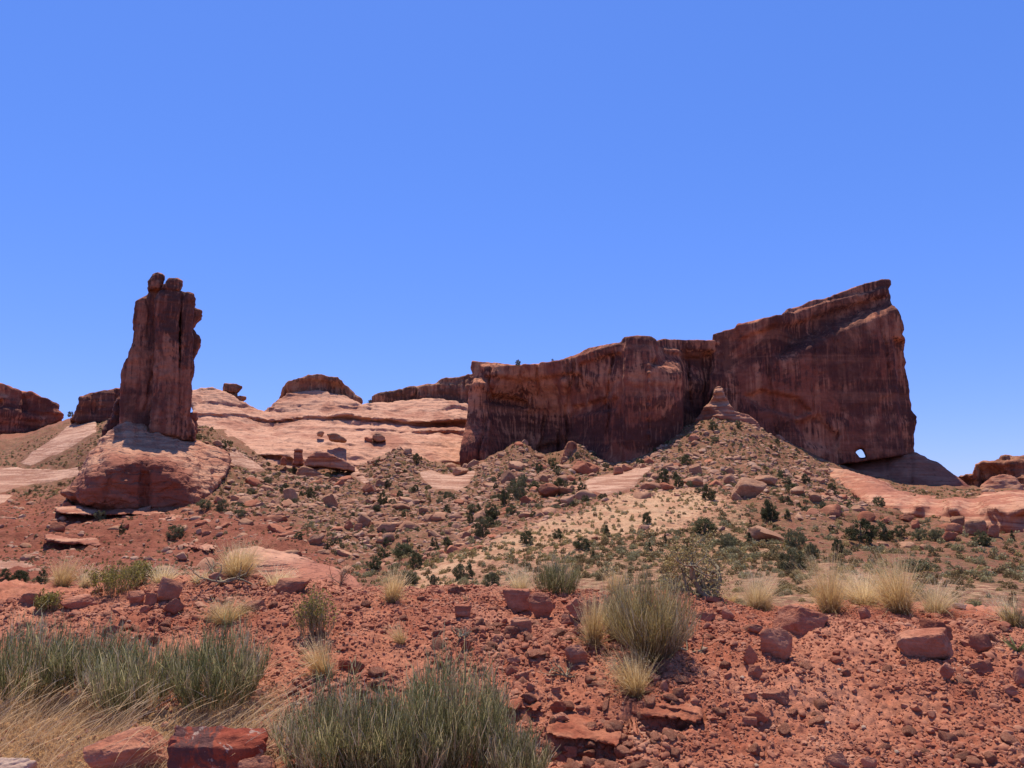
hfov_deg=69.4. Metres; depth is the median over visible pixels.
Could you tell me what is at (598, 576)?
shrub
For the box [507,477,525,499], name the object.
bush
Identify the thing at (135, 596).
rock
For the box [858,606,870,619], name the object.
rock
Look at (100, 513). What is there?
bush
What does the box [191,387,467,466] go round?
slickrock slope
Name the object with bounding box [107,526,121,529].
boulder
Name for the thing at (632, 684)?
grass tuft
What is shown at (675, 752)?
stone
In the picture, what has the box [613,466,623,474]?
boulder
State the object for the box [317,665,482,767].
broom bush
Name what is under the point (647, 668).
stone
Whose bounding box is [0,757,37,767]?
rock
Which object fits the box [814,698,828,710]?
stone
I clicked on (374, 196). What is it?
sky
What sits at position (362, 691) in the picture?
stone
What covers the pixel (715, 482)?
boulder
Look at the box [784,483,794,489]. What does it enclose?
juniper tree
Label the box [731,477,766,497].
boulder
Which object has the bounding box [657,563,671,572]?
shrub
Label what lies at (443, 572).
shrub
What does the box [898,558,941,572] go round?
bush
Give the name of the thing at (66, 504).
boulder
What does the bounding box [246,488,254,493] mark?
bush
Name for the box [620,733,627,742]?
stone
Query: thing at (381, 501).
juniper tree
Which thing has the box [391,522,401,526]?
boulder
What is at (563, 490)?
boulder
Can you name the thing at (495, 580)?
bush
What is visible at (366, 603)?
stone
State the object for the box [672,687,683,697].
stone
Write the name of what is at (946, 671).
rock
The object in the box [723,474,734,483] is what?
boulder
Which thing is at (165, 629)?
stone
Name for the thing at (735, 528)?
shrub
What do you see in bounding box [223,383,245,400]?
rock hoodoo
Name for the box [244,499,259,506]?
boulder
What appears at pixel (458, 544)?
boulder
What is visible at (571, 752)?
rock
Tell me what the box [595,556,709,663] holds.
broom bush
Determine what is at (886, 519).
boulder
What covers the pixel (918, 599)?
shrub
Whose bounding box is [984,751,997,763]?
stone
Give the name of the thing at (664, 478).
juniper tree
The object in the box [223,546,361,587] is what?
bedrock slab
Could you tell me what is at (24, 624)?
stone
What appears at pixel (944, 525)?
boulder
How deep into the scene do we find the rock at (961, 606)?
8.02 m
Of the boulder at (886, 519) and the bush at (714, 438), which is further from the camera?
the bush at (714, 438)
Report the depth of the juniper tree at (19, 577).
99.05 m
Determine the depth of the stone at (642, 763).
4.67 m
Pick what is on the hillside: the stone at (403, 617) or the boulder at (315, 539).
the boulder at (315, 539)
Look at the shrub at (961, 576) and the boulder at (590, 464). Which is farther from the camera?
the boulder at (590, 464)
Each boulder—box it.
[20,543,31,547]
[48,522,65,532]
[58,502,71,512]
[83,545,98,551]
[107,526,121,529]
[112,523,128,527]
[153,565,176,575]
[176,552,186,560]
[194,494,201,502]
[195,520,208,524]
[195,557,216,569]
[196,528,201,534]
[213,496,222,502]
[220,522,230,526]
[230,495,239,500]
[236,532,247,537]
[237,496,252,502]
[238,518,254,524]
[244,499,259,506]
[245,477,260,485]
[259,485,275,490]
[264,515,287,521]
[265,466,275,470]
[267,523,285,532]
[270,498,279,503]
[278,531,294,536]
[281,499,292,507]
[283,488,297,499]
[286,550,302,556]
[296,466,322,476]
[308,518,321,523]
[308,534,324,544]
[316,549,329,554]
[317,431,323,436]
[323,493,337,506]
[327,433,346,442]
[328,477,339,480]
[331,526,342,530]
[333,479,344,485]
[335,549,351,556]
[340,475,353,481]
[341,565,354,570]
[344,503,354,507]
[344,520,353,529]
[354,523,361,530]
[357,514,370,527]
[362,484,373,492]
[364,437,372,441]
[364,534,375,537]
[371,521,382,524]
[372,433,385,441]
[374,479,387,486]
[377,522,395,532]
[380,455,388,460]
[382,532,394,541]
[382,558,393,563]
[386,498,396,504]
[391,503,409,509]
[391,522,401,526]
[399,496,414,504]
[399,520,420,528]
[403,448,411,453]
[404,484,418,489]
[419,507,430,513]
[423,514,433,521]
[428,530,438,536]
[431,512,446,521]
[446,545,460,553]
[449,534,457,538]
[452,467,468,475]
[453,543,464,546]
[454,499,463,503]
[462,532,470,538]
[466,459,480,468]
[469,545,483,550]
[471,512,483,519]
[483,483,498,487]
[497,452,505,457]
[500,470,515,483]
[508,461,525,469]
[514,441,523,446]
[518,512,529,517]
[520,496,530,503]
[532,511,543,517]
[533,474,548,482]
[535,453,543,458]
[538,483,558,496]
[541,507,556,514]
[558,475,567,481]
[558,487,573,493]
[560,496,573,503]
[567,475,575,480]
[571,461,591,474]
[574,490,596,499]
[586,462,599,468]
[590,466,598,472]
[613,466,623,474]
[622,464,632,471]
[633,492,650,498]
[640,482,660,489]
[644,456,654,463]
[659,482,673,489]
[662,463,673,470]
[683,476,702,485]
[688,434,700,440]
[688,463,701,474]
[690,440,699,444]
[693,452,703,456]
[709,480,722,486]
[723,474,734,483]
[725,466,734,473]
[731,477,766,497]
[731,492,742,499]
[746,525,784,539]
[754,475,777,484]
[790,486,803,494]
[795,514,803,520]
[797,469,811,474]
[806,508,819,514]
[808,492,821,501]
[816,477,824,483]
[819,504,841,516]
[850,505,866,511]
[857,511,875,521]
[882,517,890,522]
[898,514,914,521]
[899,541,914,547]
[911,520,919,528]
[920,544,935,549]
[935,523,949,527]
[939,516,950,521]
[941,531,958,540]
[944,523,962,533]
[950,516,964,525]
[964,519,987,535]
[988,524,998,537]
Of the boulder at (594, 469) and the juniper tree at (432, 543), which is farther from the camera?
the boulder at (594, 469)
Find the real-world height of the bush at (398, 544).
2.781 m
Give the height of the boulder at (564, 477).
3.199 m
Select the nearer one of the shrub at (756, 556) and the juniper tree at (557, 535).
the shrub at (756, 556)
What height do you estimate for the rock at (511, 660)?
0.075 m
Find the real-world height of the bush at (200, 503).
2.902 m
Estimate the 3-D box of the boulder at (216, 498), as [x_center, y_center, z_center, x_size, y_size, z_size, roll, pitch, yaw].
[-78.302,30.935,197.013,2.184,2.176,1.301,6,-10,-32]
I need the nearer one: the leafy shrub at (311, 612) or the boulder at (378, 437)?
the leafy shrub at (311, 612)
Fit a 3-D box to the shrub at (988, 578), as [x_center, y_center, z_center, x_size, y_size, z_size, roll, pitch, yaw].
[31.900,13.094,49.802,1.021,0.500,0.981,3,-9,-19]
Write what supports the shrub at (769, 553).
on the hillside
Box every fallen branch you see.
[190,557,258,587]
[451,625,473,636]
[539,657,576,677]
[606,643,647,674]
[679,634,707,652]
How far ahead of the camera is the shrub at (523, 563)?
79.77 m
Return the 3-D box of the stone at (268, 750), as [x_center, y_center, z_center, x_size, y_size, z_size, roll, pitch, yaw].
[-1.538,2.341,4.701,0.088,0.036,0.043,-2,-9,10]
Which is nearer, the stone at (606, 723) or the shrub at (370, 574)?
the stone at (606, 723)
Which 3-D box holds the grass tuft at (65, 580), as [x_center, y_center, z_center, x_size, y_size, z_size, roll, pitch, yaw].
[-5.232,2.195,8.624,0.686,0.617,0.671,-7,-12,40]
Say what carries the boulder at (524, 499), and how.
on the hillside
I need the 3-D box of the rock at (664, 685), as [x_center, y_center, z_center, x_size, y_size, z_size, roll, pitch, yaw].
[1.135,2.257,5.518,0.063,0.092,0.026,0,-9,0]
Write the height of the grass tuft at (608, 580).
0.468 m
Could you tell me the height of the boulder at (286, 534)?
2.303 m
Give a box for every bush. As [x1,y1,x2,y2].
[0,590,93,703]
[26,612,147,689]
[71,622,201,715]
[94,510,105,519]
[159,609,277,711]
[166,525,185,538]
[195,499,211,508]
[215,498,229,511]
[237,509,246,516]
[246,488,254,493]
[259,652,410,767]
[263,477,272,483]
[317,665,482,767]
[334,537,341,543]
[375,622,532,767]
[392,542,413,554]
[397,570,419,585]
[427,574,440,584]
[451,562,474,580]
[467,503,481,511]
[473,518,490,536]
[476,708,561,767]
[484,571,500,586]
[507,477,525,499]
[517,474,527,486]
[529,551,581,594]
[547,457,556,464]
[593,570,638,640]
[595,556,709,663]
[635,458,643,463]
[693,517,717,534]
[694,487,700,492]
[711,436,718,441]
[716,532,736,548]
[776,547,807,570]
[778,495,790,501]
[782,478,791,483]
[785,529,806,547]
[804,542,819,558]
[819,500,826,507]
[872,496,885,506]
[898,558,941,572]
[911,527,927,540]
[927,528,942,540]
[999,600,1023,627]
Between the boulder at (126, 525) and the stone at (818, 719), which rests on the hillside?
the boulder at (126, 525)
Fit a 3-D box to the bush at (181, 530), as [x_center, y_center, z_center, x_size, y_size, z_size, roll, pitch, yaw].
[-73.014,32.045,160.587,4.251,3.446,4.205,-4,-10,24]
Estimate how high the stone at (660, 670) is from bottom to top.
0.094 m
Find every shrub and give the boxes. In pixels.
[30,588,64,610]
[82,558,144,597]
[123,557,167,585]
[140,703,154,716]
[290,578,342,639]
[326,559,356,585]
[362,571,372,576]
[390,562,399,567]
[437,569,448,574]
[457,577,468,582]
[486,564,496,569]
[519,560,528,566]
[572,564,583,571]
[576,557,586,562]
[582,572,590,577]
[586,558,596,563]
[595,573,605,580]
[614,545,626,551]
[627,551,638,557]
[627,555,636,560]
[629,544,637,548]
[649,551,661,557]
[653,518,735,603]
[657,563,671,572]
[727,546,738,553]
[728,554,738,559]
[731,525,740,531]
[732,586,743,592]
[738,570,755,578]
[745,552,760,558]
[760,551,771,556]
[762,554,771,560]
[770,550,782,559]
[777,578,789,586]
[778,570,786,576]
[779,582,789,590]
[782,588,793,594]
[785,569,791,576]
[805,564,820,570]
[823,535,834,540]
[837,564,855,572]
[843,547,852,554]
[849,562,860,566]
[875,545,885,552]
[915,592,927,601]
[924,543,933,550]
[926,577,939,584]
[948,542,965,550]
[952,578,964,584]
[954,574,967,579]
[964,582,975,588]
[964,598,983,606]
[970,601,980,605]
[971,556,985,563]
[979,575,995,582]
[999,580,1018,588]
[1002,569,1014,577]
[1007,560,1015,566]
[1012,574,1023,580]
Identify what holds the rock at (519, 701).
on the roadside bank
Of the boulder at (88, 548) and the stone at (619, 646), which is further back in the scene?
the boulder at (88, 548)
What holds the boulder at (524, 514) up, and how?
on the hillside
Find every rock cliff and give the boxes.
[0,383,63,434]
[70,388,119,423]
[459,335,731,466]
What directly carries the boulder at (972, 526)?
on the hillside
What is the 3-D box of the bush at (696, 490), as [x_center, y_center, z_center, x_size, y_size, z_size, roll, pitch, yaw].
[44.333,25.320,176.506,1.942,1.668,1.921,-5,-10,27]
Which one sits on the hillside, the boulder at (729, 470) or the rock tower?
the boulder at (729, 470)
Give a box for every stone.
[17,622,29,628]
[103,610,113,616]
[131,624,139,631]
[148,636,160,643]
[158,619,170,628]
[160,626,170,631]
[204,613,212,622]
[265,749,275,754]
[268,600,277,608]
[286,685,298,695]
[316,629,326,638]
[356,687,371,696]
[360,600,370,607]
[363,692,379,704]
[364,680,378,688]
[367,666,388,677]
[373,685,384,690]
[398,614,407,620]
[417,596,424,600]
[431,637,444,649]
[432,630,444,635]
[447,585,460,593]
[471,627,479,632]
[475,618,484,625]
[484,647,494,650]
[485,641,497,650]
[488,606,497,611]
[492,622,505,627]
[503,626,519,635]
[510,711,522,722]
[517,676,526,683]
[521,715,532,723]
[522,693,536,703]
[523,631,532,639]
[525,636,531,642]
[527,649,545,657]
[531,619,541,623]
[541,742,554,753]
[542,639,551,644]
[549,716,555,723]
[550,630,557,638]
[553,628,565,635]
[560,761,582,767]
[563,632,576,638]
[563,701,574,710]
[577,749,595,757]
[582,756,594,767]
[583,739,596,748]
[585,674,595,683]
[586,721,596,727]
[587,644,599,649]
[591,680,605,687]
[596,758,609,764]
[602,698,609,710]
[603,720,614,729]
[604,761,620,767]
[606,727,614,732]
[607,651,622,656]
[609,720,622,730]
[614,643,624,650]
[614,745,632,758]
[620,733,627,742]
[622,741,631,747]
[629,759,647,767]
[633,738,643,743]
[636,712,647,719]
[644,696,654,707]
[645,666,655,673]
[650,731,661,741]
[651,762,664,767]
[654,666,667,674]
[662,730,676,740]
[663,693,679,701]
[670,700,679,704]
[670,747,679,758]
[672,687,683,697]
[674,675,688,682]
[676,719,687,729]
[679,734,686,740]
[706,634,715,640]
[711,707,725,716]
[715,602,724,606]
[719,661,730,669]
[747,743,760,755]
[777,722,790,734]
[787,709,797,716]
[798,660,811,669]
[808,715,824,724]
[811,711,820,716]
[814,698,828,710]
[839,668,850,676]
[877,743,891,749]
[882,664,891,671]
[901,725,915,736]
[920,748,929,753]
[938,730,957,743]
[953,676,972,684]
[953,751,968,760]
[954,729,966,736]
[965,689,977,698]
[965,755,983,767]
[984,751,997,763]
[985,632,996,641]
[998,626,1008,632]
[999,732,1020,744]
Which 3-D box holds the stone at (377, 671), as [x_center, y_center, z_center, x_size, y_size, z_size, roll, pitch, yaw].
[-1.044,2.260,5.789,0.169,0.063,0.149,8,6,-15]
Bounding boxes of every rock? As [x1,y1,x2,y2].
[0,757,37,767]
[17,590,41,603]
[60,594,97,608]
[83,726,168,767]
[101,625,119,634]
[128,590,144,604]
[144,592,156,605]
[157,576,182,600]
[163,598,183,614]
[167,725,267,767]
[208,572,223,579]
[237,755,276,767]
[239,600,265,611]
[275,578,310,593]
[338,660,351,668]
[349,660,364,672]
[455,604,471,617]
[460,640,471,650]
[502,588,529,611]
[505,664,517,675]
[506,656,520,663]
[510,616,531,632]
[514,671,528,680]
[526,592,553,618]
[526,682,534,691]
[550,701,566,712]
[550,712,569,721]
[551,686,560,693]
[561,614,575,624]
[563,746,577,758]
[565,645,587,663]
[566,597,587,621]
[572,626,579,633]
[586,598,598,612]
[660,680,668,689]
[695,611,715,621]
[702,596,719,602]
[722,609,734,620]
[742,716,756,725]
[743,645,757,664]
[743,691,757,700]
[746,703,770,722]
[748,624,762,633]
[748,664,762,677]
[760,627,792,661]
[762,690,790,704]
[772,604,828,634]
[823,752,848,767]
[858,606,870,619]
[861,756,876,767]
[895,627,953,658]
[919,618,952,640]
[939,662,954,679]
[952,603,966,608]
[968,633,992,652]
[969,659,993,674]
[1001,684,1018,696]
[1012,666,1023,685]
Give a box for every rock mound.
[303,451,354,471]
[563,441,576,456]
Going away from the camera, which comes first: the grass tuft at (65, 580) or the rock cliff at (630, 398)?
the grass tuft at (65, 580)
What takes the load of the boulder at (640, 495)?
on the hillside
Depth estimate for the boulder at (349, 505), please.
200.37 m
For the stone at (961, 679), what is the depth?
5.59 m
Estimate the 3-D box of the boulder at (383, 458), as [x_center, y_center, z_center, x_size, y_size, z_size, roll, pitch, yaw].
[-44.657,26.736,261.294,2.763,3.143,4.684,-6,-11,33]
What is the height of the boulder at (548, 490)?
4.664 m
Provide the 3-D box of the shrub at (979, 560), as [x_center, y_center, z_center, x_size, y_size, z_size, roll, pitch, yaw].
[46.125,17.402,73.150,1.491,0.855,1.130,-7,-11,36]
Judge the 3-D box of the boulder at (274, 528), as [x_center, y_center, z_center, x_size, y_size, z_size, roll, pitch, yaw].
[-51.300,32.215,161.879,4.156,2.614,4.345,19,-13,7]
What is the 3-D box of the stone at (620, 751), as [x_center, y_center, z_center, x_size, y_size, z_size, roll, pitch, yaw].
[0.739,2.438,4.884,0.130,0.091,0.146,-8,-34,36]
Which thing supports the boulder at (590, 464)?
on the hillside
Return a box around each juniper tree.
[0,568,10,580]
[9,570,29,581]
[36,569,47,583]
[118,524,125,533]
[293,531,304,539]
[306,487,315,497]
[365,554,381,570]
[377,490,387,504]
[377,547,390,557]
[383,537,391,544]
[384,479,391,487]
[393,544,415,557]
[396,490,403,496]
[408,552,422,568]
[412,484,418,490]
[413,453,418,463]
[430,536,437,546]
[444,504,450,512]
[444,539,452,546]
[467,512,473,523]
[484,502,498,518]
[484,517,495,526]
[487,508,495,518]
[499,489,510,504]
[504,505,516,514]
[519,530,532,543]
[527,481,539,488]
[535,462,542,470]
[550,462,559,469]
[552,528,561,538]
[553,477,564,486]
[572,536,592,549]
[577,482,585,490]
[580,494,589,501]
[602,525,611,535]
[641,512,651,523]
[657,468,669,483]
[670,471,678,478]
[673,476,683,486]
[681,454,690,464]
[701,483,715,499]
[708,421,717,428]
[745,532,751,541]
[760,498,775,520]
[763,505,779,520]
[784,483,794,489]
[784,510,790,519]
[801,473,810,482]
[827,483,836,489]
[831,538,843,553]
[845,518,876,542]
[871,521,894,540]
[893,525,905,536]
[970,530,991,546]
[1009,530,1015,541]
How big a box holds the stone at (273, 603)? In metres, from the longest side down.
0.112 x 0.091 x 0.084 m
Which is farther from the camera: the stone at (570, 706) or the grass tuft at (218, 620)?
the grass tuft at (218, 620)
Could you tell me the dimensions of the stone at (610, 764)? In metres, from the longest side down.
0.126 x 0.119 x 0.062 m
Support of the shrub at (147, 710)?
on the roadside bank
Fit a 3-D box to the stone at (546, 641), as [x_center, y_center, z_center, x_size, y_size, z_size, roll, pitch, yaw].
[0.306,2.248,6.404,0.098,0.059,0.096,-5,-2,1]
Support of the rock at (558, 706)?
on the roadside bank
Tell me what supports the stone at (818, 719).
on the roadside bank
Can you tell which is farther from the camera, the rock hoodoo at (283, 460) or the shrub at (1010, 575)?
the rock hoodoo at (283, 460)
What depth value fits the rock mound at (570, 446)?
267.74 m
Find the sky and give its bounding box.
[0,0,1023,476]
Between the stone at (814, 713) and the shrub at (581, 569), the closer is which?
the stone at (814, 713)
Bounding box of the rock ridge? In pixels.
[371,374,473,402]
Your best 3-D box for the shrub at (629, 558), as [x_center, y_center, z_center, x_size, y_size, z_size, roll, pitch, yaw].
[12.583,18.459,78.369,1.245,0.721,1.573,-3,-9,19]
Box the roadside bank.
[0,574,1023,767]
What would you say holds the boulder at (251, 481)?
on the hillside
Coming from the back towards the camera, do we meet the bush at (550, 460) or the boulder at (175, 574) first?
the bush at (550, 460)
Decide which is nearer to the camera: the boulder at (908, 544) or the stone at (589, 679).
the stone at (589, 679)
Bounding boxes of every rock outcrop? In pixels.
[959,455,1023,487]
[979,474,1023,489]
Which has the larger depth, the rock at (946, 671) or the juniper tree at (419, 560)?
the juniper tree at (419, 560)
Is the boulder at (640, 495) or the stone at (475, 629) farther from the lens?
the boulder at (640, 495)
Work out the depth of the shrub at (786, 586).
48.67 m
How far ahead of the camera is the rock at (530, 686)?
5.53 m
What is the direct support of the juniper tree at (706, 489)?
on the hillside
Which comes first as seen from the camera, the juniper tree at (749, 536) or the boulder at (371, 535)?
the juniper tree at (749, 536)
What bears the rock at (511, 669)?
on the roadside bank
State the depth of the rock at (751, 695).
5.41 m
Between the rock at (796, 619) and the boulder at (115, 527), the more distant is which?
the boulder at (115, 527)
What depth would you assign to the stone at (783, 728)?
5.12 m
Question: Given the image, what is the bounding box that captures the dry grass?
[0,650,333,767]
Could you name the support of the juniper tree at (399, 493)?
on the hillside
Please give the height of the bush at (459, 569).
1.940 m
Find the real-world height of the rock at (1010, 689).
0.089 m
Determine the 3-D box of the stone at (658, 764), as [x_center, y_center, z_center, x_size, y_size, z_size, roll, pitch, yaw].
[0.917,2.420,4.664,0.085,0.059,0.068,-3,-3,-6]
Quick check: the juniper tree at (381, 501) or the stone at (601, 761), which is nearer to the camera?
the stone at (601, 761)
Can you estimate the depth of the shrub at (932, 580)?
48.38 m
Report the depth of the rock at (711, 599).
7.98 m
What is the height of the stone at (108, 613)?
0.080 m
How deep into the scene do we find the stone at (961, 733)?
5.03 m
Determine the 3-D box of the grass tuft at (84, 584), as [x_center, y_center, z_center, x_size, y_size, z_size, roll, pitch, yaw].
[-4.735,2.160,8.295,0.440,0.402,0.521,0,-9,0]
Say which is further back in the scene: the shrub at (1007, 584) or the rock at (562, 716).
the shrub at (1007, 584)
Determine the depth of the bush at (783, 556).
60.49 m
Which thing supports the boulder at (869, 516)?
on the hillside
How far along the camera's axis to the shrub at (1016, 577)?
50.04 m
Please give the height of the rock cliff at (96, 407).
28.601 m
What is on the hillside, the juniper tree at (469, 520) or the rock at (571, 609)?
the juniper tree at (469, 520)
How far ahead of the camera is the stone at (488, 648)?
6.30 m
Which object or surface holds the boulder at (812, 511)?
on the hillside
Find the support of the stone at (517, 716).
on the roadside bank
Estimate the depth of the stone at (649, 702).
5.34 m
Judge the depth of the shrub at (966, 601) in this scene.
40.79 m
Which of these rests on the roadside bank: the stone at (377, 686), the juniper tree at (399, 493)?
the stone at (377, 686)
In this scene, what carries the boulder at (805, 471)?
on the hillside
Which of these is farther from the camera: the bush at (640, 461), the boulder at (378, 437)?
the boulder at (378, 437)
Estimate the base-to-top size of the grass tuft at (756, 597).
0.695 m
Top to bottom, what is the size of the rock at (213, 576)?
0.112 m
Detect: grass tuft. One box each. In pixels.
[40,550,89,587]
[72,562,103,588]
[133,559,185,586]
[178,589,261,625]
[186,566,211,583]
[206,533,281,582]
[256,562,308,585]
[282,627,340,683]
[355,564,426,606]
[383,619,408,644]
[497,562,540,591]
[563,579,618,663]
[589,641,672,706]
[596,565,633,593]
[719,589,743,603]
[724,561,790,609]
[759,591,779,611]
[775,539,874,613]
[808,564,921,604]
[844,543,940,618]
[908,570,985,616]
[974,590,1021,624]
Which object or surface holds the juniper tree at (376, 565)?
on the hillside
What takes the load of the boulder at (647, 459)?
on the hillside
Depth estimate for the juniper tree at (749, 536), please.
109.03 m
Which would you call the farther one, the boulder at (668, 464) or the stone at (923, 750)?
the boulder at (668, 464)
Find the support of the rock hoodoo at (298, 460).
on the hillside
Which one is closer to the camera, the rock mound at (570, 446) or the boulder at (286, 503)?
the boulder at (286, 503)
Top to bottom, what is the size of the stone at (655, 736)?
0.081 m
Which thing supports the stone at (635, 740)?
on the roadside bank
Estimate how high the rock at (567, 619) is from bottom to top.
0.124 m
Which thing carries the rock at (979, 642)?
on the roadside bank
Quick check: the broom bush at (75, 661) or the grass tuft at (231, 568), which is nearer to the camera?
the broom bush at (75, 661)
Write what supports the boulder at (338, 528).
on the hillside
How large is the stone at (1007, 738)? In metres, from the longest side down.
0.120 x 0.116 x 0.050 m
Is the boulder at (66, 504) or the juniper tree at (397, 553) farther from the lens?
the boulder at (66, 504)
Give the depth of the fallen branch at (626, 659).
5.79 m
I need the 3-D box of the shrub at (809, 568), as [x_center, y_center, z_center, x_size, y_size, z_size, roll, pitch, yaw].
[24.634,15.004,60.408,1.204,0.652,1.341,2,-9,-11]
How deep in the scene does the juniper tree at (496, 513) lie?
171.78 m
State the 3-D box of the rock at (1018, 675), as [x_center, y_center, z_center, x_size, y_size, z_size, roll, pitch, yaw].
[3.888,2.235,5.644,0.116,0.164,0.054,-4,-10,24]
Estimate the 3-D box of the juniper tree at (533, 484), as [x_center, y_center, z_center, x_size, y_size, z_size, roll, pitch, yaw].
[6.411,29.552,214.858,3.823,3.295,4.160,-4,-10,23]
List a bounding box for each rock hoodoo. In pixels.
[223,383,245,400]
[280,457,286,465]
[292,448,303,465]
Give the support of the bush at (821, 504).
on the hillside
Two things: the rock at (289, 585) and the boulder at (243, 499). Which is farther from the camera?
the boulder at (243, 499)
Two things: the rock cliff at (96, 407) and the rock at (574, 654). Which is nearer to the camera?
the rock at (574, 654)
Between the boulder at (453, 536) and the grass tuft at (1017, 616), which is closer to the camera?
the grass tuft at (1017, 616)
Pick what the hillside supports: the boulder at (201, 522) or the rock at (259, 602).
the boulder at (201, 522)
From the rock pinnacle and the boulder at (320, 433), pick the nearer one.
the rock pinnacle
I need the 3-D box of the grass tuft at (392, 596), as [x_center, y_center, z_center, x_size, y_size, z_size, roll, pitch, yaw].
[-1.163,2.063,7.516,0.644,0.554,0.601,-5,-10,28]
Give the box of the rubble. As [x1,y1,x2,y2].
[0,418,994,580]
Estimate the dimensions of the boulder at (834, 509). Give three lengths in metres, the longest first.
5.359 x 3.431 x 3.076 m
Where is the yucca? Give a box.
[999,634,1023,651]
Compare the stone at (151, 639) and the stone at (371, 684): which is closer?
the stone at (371, 684)
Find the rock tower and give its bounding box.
[101,272,201,440]
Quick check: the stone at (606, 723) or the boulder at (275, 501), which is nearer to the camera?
the stone at (606, 723)
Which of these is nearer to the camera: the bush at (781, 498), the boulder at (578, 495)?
the bush at (781, 498)
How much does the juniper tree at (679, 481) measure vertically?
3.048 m
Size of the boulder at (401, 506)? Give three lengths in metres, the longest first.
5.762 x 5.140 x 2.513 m
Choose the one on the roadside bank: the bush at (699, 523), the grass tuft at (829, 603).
the grass tuft at (829, 603)
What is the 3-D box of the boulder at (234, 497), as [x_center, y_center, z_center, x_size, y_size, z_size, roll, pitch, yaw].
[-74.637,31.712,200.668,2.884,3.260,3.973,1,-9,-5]
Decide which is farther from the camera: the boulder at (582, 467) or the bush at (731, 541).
the boulder at (582, 467)
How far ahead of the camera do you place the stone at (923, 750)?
4.84 m
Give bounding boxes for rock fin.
[707,279,970,487]
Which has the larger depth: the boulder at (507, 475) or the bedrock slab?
the boulder at (507, 475)
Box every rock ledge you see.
[44,534,102,546]
[54,505,181,519]
[183,542,215,551]
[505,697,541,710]
[546,711,638,747]
[631,699,702,722]
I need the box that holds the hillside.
[0,418,1023,608]
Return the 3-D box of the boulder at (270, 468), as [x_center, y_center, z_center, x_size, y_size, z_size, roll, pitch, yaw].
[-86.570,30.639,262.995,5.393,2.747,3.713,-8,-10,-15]
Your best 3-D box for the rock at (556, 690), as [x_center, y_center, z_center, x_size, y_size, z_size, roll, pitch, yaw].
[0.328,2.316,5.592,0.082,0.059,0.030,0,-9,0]
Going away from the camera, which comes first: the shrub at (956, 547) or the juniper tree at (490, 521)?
the shrub at (956, 547)
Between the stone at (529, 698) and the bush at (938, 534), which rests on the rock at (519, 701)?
the stone at (529, 698)
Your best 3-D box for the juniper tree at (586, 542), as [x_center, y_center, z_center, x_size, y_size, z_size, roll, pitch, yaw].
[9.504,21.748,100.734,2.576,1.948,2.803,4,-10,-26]
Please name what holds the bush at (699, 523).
on the hillside
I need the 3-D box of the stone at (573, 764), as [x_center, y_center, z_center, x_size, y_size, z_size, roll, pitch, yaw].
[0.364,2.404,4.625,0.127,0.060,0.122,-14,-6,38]
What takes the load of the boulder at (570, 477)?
on the hillside
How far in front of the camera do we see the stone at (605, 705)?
5.43 m
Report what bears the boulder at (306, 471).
on the hillside
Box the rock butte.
[279,374,362,403]
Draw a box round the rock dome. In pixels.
[60,421,231,509]
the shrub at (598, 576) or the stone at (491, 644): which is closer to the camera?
the stone at (491, 644)
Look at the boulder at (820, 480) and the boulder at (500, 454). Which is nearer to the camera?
the boulder at (820, 480)
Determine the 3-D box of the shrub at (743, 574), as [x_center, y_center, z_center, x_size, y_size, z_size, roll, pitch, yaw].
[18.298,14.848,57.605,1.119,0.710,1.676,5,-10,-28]
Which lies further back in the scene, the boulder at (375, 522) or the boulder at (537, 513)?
the boulder at (375, 522)
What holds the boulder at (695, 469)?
on the hillside
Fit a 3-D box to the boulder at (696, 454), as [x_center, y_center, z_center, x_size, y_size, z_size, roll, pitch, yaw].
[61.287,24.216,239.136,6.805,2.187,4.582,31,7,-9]
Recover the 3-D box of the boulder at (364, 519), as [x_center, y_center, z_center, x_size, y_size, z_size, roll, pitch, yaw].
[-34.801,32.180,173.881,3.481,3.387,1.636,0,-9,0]
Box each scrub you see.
[0,417,1023,605]
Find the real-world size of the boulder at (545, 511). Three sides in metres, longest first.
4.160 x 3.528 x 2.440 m
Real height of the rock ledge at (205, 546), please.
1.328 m
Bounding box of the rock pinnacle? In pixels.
[694,386,760,428]
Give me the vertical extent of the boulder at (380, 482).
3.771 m
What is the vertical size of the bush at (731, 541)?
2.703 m
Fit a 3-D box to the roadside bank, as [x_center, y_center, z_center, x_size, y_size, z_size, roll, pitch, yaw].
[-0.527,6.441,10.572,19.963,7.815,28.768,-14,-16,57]
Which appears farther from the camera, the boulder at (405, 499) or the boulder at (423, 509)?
the boulder at (405, 499)
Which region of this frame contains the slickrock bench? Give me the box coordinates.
[829,467,1023,532]
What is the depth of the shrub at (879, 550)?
87.98 m
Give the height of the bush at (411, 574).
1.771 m
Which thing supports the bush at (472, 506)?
on the hillside

